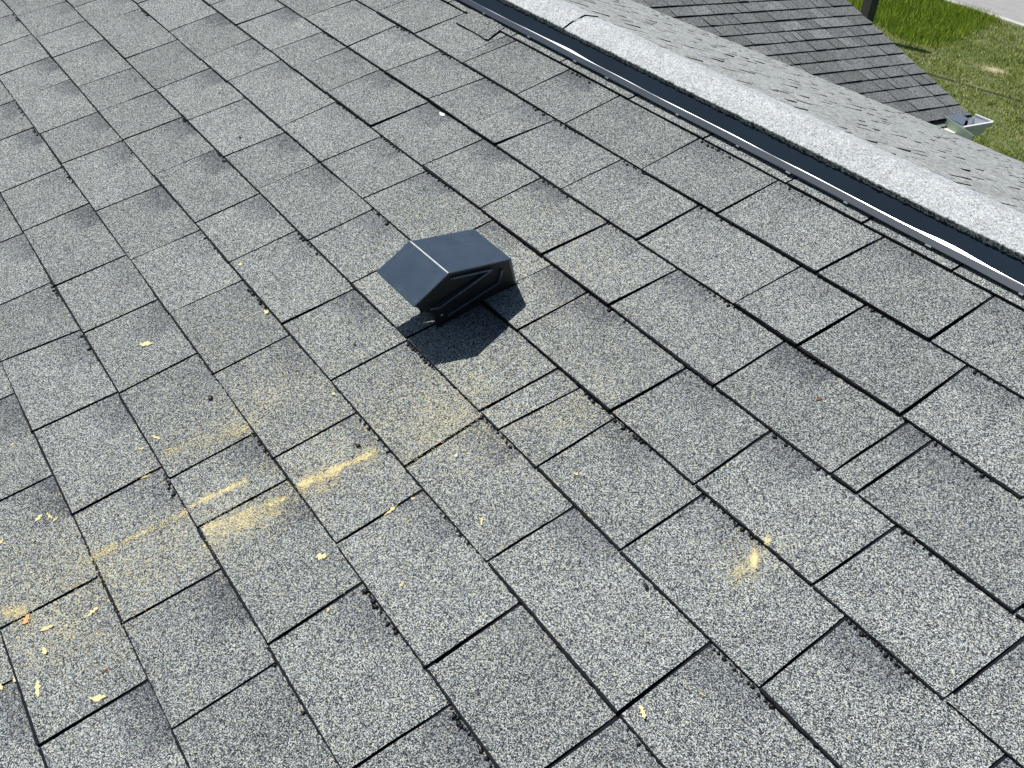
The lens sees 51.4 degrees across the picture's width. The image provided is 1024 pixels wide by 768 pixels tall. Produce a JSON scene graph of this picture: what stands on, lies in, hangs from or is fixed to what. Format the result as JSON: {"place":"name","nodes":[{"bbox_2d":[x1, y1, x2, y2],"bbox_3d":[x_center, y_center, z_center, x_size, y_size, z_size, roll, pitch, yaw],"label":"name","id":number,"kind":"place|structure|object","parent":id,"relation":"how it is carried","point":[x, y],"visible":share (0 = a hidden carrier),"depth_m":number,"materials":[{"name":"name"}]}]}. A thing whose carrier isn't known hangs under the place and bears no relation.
{"place":"outdoors","nodes":[
{"label":"outdoors","id":0,"kind":"place"},
{"bbox_2d":[0,0,1023,767],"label":"house","id":1,"kind":"structure","parent":0,"point":[734,240],"depth_m":1.60,"materials":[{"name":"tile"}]},
{"bbox_2d":[22,613,29,624],"bbox_3d":[-0.655,0.317,1.435,0.014,0.005,0.013,-15,40,-31],"label":"wood chip","id":2,"kind":"object","parent":1,"relation":"on","point":[26,619],"visible":1,"depth_m":1.43,"materials":[{"name":"orange wood"}]},
{"bbox_2d":[34,679,40,696],"bbox_3d":[-0.601,0.386,1.350,0.009,0.003,0.027,-15,40,-31],"label":"wood chip","id":3,"kind":"object","parent":1,"relation":"on","point":[37,687],"visible":1,"depth_m":1.35,"materials":[{"name":"beige wood"}]},
{"bbox_2d":[42,647,46,654],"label":"wood chip","id":4,"kind":"object","parent":1,"relation":"on","point":[44,651],"visible":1,"depth_m":1.39,"materials":[{"name":"beige wood"}]},
{"bbox_2d":[41,624,53,630],"bbox_3d":[-0.620,0.325,1.419,0.017,0.007,0.006,-15,40,-31],"label":"wood chip","id":5,"kind":"object","parent":1,"relation":"on","point":[46,627],"visible":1,"depth_m":1.42,"materials":[{"name":"beige wood"}]},
{"bbox_2d":[87,607,98,616],"bbox_3d":[-0.562,0.306,1.429,0.017,0.007,0.008,-15,40,-31],"label":"wood chip","id":6,"kind":"object","parent":1,"relation":"on","point":[92,611],"visible":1,"depth_m":1.43,"materials":[{"name":"beige wood"}]},
{"bbox_2d":[89,694,106,701],"bbox_3d":[-0.516,0.391,1.326,0.021,0.008,0.009,-3,35,-16],"label":"wood chip","id":7,"kind":"object","parent":1,"relation":"on","point":[98,698],"visible":1,"depth_m":1.33,"materials":[{"name":"beige wood"}]},
{"bbox_2d":[140,341,152,346],"bbox_3d":[-0.631,-0.069,1.838,0.023,0.008,0.010,0,34,-11],"label":"wood chip","id":8,"kind":"object","parent":1,"relation":"on","point":[147,343],"visible":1,"depth_m":1.84,"materials":[{"name":"beige wood"}]},
{"bbox_2d":[316,553,326,559],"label":"wood chip","id":9,"kind":"object","parent":1,"relation":"on","point":[319,556],"visible":1,"depth_m":1.44,"materials":[{"name":"beige wood"}]},
{"bbox_2d":[0,149,772,737],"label":"sawdust","id":10,"kind":"object","parent":1,"relation":"on","point":[306,483],"visible":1,"depth_m":1.52},
{"bbox_2d":[384,505,396,515],"bbox_3d":[-0.167,0.175,1.474,0.023,0.009,0.007,-15,40,-31],"label":"wood chip","id":11,"kind":"object","parent":1,"relation":"on","point":[391,509],"visible":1,"depth_m":1.47,"materials":[{"name":"beige wood"}]},
{"bbox_2d":[376,229,518,327],"bbox_3d":[-0.092,-0.166,1.746,0.223,0.130,0.140,-15,40,-31],"label":"roof vent","id":12,"kind":"object","parent":1,"relation":"on","point":[443,279],"visible":1,"depth_m":1.70,"materials":[{"name":"metal"}]},
{"bbox_2d":[456,10,504,40],"bbox_3d":[-0.078,-0.856,2.537,0.064,0.026,0.168,-15,40,-31],"label":"shingle scrap","id":13,"kind":"object","parent":1,"relation":"on","point":[484,28],"visible":1,"depth_m":2.53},
{"bbox_2d":[639,705,645,718],"bbox_3d":[0.147,0.368,1.194,0.008,0.006,0.017,-15,40,-31],"label":"wood chip","id":14,"kind":"object","parent":1,"relation":"on","point":[642,712],"visible":1,"depth_m":1.20,"materials":[{"name":"beige wood"}]},
{"bbox_2d":[850,0,1023,162],"bbox_3d":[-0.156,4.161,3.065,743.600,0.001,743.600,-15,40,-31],"label":"lawn","id":15,"kind":"structure","parent":0,"point":[989,69],"depth_m":19.80,"materials":[{"name":"plant"}]},
{"bbox_2d":[860,0,878,21],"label":"wooden post","id":16,"kind":"object","parent":15,"relation":"on","point":[868,9],"depth_m":21.12,"materials":[{"name":"grey wood"}]},
{"bbox_2d":[847,0,1009,47],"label":"tall grass","id":17,"kind":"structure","parent":15,"relation":"on","point":[936,11],"depth_m":23.23,"materials":[{"name":"green plant"}]},
{"bbox_2d":[951,0,1023,27],"bbox_3d":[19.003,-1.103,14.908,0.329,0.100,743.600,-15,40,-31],"label":"kerb","id":18,"kind":"structure","parent":15,"relation":"on","point":[1017,23],"depth_m":24.17,"materials":[{"name":"concrete"}]},
{"bbox_2d":[954,0,1023,22],"bbox_3d":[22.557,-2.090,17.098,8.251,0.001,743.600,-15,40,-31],"label":"road","id":19,"kind":"structure","parent":0,"point":[1012,9],"depth_m":25.38,"materials":[{"name":"concrete"}]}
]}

